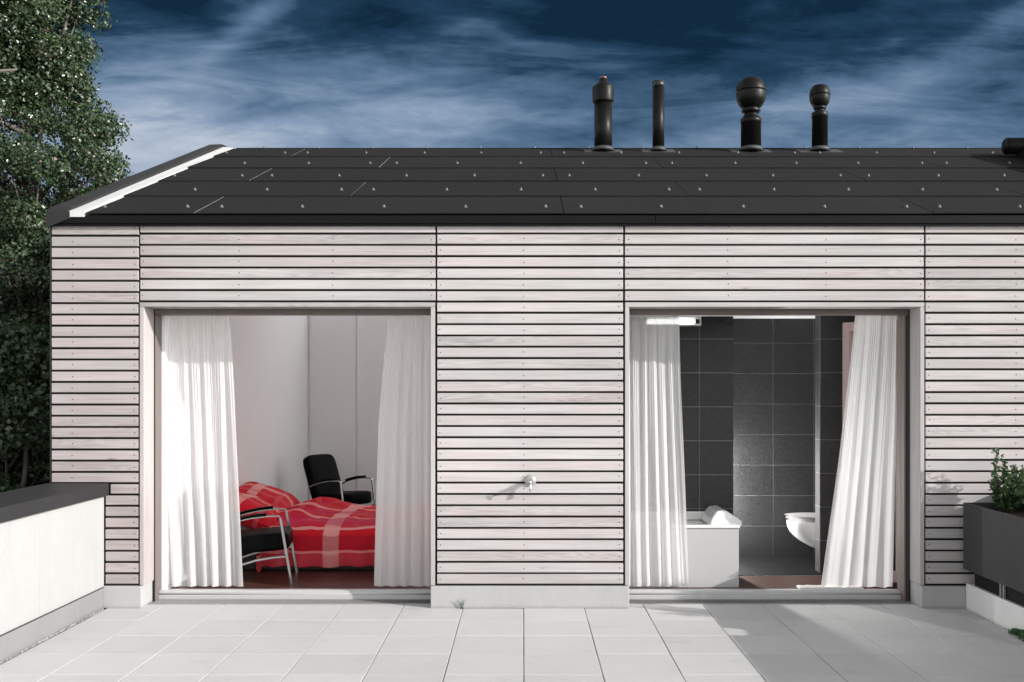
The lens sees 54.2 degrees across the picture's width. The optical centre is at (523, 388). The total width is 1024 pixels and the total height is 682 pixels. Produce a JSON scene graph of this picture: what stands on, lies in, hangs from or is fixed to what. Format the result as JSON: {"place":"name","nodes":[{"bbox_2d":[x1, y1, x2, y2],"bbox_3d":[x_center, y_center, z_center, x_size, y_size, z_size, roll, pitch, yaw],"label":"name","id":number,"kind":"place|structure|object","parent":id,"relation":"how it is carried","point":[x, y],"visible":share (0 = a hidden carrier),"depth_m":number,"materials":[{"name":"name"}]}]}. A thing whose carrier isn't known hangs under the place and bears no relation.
{"place":"outdoors","nodes":[
{"label":"outdoors","id":0,"kind":"place"},
{"bbox_2d":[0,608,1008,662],"bbox_3d":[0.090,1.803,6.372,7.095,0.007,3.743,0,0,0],"label":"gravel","id":1,"kind":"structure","parent":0,"point":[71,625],"depth_m":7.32,"materials":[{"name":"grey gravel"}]},
{"bbox_2d":[0,604,1023,681],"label":"terrace paving","id":2,"kind":"structure","parent":0,"point":[428,643],"depth_m":7.05,"materials":[{"name":"grey tile"}]},
{"bbox_2d":[1008,627,1023,640],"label":"weed clump","id":3,"kind":"object","parent":2,"relation":"on","point":[1017,632],"visible":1,"depth_m":7.30,"materials":[{"name":"green plant"}]},
{"bbox_2d":[0,0,1023,299],"label":"sky","id":4,"kind":"structure","parent":0,"point":[187,76],"materials":[{"name":"blue"}]},
{"bbox_2d":[169,570,896,588],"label":"wood floor","id":5,"kind":"structure","parent":0,"point":[315,579],"depth_m":9.03,"materials":[{"name":"brown wood"}]},
{"bbox_2d":[240,506,297,583],"bbox_3d":[-2.526,1.303,9.191,0.846,0.910,0.596,0,0,-8],"label":"armchair","id":6,"kind":"object","parent":5,"relation":"on","point":[258,540],"visible":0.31,"depth_m":8.98,"materials":[{"name":"black leather"}]},
{"bbox_2d":[240,524,373,569],"bbox_3d":[-1.990,1.563,10.540,2.140,0.366,1.820,0,0,0],"label":"double bed","id":7,"kind":"object","parent":5,"relation":"on","point":[251,566],"visible":0.06,"depth_m":9.64,"materials":[{"name":"red fabric"}]},
{"bbox_2d":[239,492,282,528],"bbox_3d":[-2.720,1.236,10.050,0.640,0.277,0.840,24,-3,4],"label":"pillow","id":8,"kind":"object","parent":7,"relation":"on","point":[247,501],"visible":0.45,"depth_m":9.75,"materials":[{"name":"red fabric"}]},
{"bbox_2d":[239,481,299,510],"bbox_3d":[-2.800,1.210,10.800,0.660,0.275,0.840,19,3,-3],"label":"pillow","id":9,"kind":"object","parent":7,"relation":"on","point":[280,498],"visible":0.35,"depth_m":10.68,"materials":[{"name":"red fabric"}]},
{"bbox_2d":[256,497,375,571],"bbox_3d":[-1.723,1.483,10.618,1.676,0.550,2.152,0,0,0],"label":"duvet","id":10,"kind":"object","parent":7,"relation":"on","point":[329,532],"visible":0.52,"depth_m":9.58,"materials":[{"name":"red fabric"}]},
{"bbox_2d":[303,454,375,505],"bbox_3d":[-2.348,1.303,12.704,0.846,0.910,0.596,0,0,35],"label":"armchair","id":11,"kind":"object","parent":5,"relation":"on","point":[322,475],"visible":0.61,"depth_m":12.71,"materials":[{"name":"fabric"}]},
{"bbox_2d":[629,505,741,586],"bbox_3d":[1.229,1.418,9.091,1.439,0.663,0.607,0,0,0],"label":"bathtub","id":12,"kind":"object","parent":5,"relation":"on","point":[713,543],"visible":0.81,"depth_m":8.80,"materials":[{"name":"white ceramic"}]},
{"bbox_2d":[797,585,863,588],"bbox_3d":[2.668,1.736,8.719,0.555,0.031,0.131,0,0,0],"label":"bath mat","id":13,"kind":"object","parent":5,"relation":"on","point":[814,587],"visible":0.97,"depth_m":8.67,"materials":[{"name":"white fabric"}]},
{"bbox_2d":[739,556,822,575],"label":"bathroom tile floor","id":14,"kind":"structure","parent":0,"point":[776,565],"depth_m":9.79,"materials":[{"name":"tile"}]},
{"bbox_3d":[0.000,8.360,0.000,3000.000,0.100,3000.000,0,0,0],"label":"ground","id":15,"kind":"structure","parent":0,"visible":0},
{"bbox_2d":[0,313,49,491],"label":"broadleaf tree","id":16,"kind":"object","parent":15,"relation":"on","point":[23,357],"visible":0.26,"depth_m":12.19,"materials":[{"name":"green plant"}]},
{"bbox_2d":[0,177,49,481],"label":"background tree","id":17,"kind":"object","parent":15,"relation":"on","point":[1,205],"depth_m":19.56,"materials":[{"name":"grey plant"}]},
{"bbox_2d":[0,0,134,486],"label":"poplar tree","id":18,"kind":"object","parent":15,"relation":"on","point":[42,69],"visible":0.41,"depth_m":13.98,"materials":[{"name":"green plant"}]},
{"bbox_2d":[46,76,1023,609],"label":"timber house","id":19,"kind":"structure","parent":15,"relation":"on","point":[530,280],"depth_m":8.30,"materials":[{"name":"wood"}]},
{"bbox_2d":[0,483,108,664],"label":"parapet wall","id":20,"kind":"structure","parent":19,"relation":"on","point":[51,558],"depth_m":7.33,"materials":[{"name":"white paint"}]},
{"bbox_2d":[525,475,535,490],"bbox_3d":[0.055,0.777,8.191,0.096,0.130,0.162,0,0,0],"label":"garden tap","id":21,"kind":"object","parent":19,"relation":"attached to","point":[530,481],"visible":1,"depth_m":8.25,"materials":[{"name":"silver metal"}]},
{"bbox_2d":[679,316,700,326],"bbox_3d":[1.387,-0.620,9.295,0.490,0.083,0.190,0,0,0],"label":"wall lamp","id":22,"kind":"object","parent":19,"relation":"attached to","point":[689,321],"visible":0.51,"depth_m":9.25,"materials":[{"name":"white plastic"}]},
{"bbox_2d":[784,513,814,547],"bbox_3d":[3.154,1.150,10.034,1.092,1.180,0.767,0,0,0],"label":"wall hung toilet","id":23,"kind":"object","parent":19,"relation":"attached to","point":[801,526],"depth_m":9.90,"materials":[{"name":"white ceramic"}]},
{"bbox_2d":[966,490,1023,634],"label":"parapet wall","id":24,"kind":"structure","parent":19,"relation":"on","point":[997,609],"depth_m":7.74,"materials":[{"name":"white paint"}]},
{"bbox_2d":[963,503,1023,605],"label":"planter box","id":25,"kind":"object","parent":24,"relation":"on","point":[993,548],"visible":0.94,"depth_m":7.66,"materials":[{"name":"metal"}]},
{"bbox_2d":[987,447,1023,512],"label":"evergreen shrub","id":26,"kind":"object","parent":25,"relation":"in","point":[1007,497],"visible":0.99,"depth_m":8.02,"materials":[{"name":"green plant"}]},
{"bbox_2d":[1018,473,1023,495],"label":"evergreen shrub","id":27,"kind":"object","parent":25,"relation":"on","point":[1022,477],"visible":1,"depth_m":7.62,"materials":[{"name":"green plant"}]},
{"bbox_2d":[1001,138,1023,158],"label":"roof shade roller","id":28,"kind":"object","parent":19,"relation":"on","point":[1012,146],"visible":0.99,"depth_m":11.54,"materials":[{"name":"metal"}]},
{"bbox_3d":[2.057,-0.724,8.735,2.544,0.022,0.040,0,0,0],"label":"curtain rail","id":29,"kind":"object","parent":19,"relation":"attached to","visible":0},
{"bbox_2d":[628,316,688,586],"bbox_3d":[1.172,0.507,8.736,0.533,2.435,0.056,0,0,0],"label":"curtain","id":30,"kind":"object","parent":29,"relation":"hanging from","point":[658,552],"visible":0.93,"depth_m":8.73,"materials":[{"name":"white fabric"}]},
{"bbox_2d":[821,316,896,587],"bbox_3d":[2.925,0.507,8.696,0.669,2.435,0.068,0,0,0],"label":"curtain","id":31,"kind":"object","parent":29,"relation":"hanging from","point":[860,546],"visible":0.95,"depth_m":8.70,"materials":[{"name":"white fabric"}]},
{"bbox_3d":[-1.937,-0.724,8.735,2.511,0.022,0.040,0,0,0],"label":"curtain rail","id":32,"kind":"object","parent":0,"visible":0},
{"bbox_2d":[168,316,242,586],"bbox_3d":[-2.808,0.507,8.738,0.733,2.435,0.079,0,0,0],"label":"curtain","id":33,"kind":"object","parent":32,"relation":"hanging from","point":[204,518],"visible":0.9,"depth_m":8.73,"materials":[{"name":"white fabric"}]},
{"bbox_2d":[374,316,430,586],"bbox_3d":[-1.048,0.507,8.736,0.520,2.435,0.044,0,0,0],"label":"curtain","id":34,"kind":"object","parent":32,"relation":"hanging from","point":[403,529],"visible":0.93,"depth_m":8.73,"materials":[{"name":"white fabric"}]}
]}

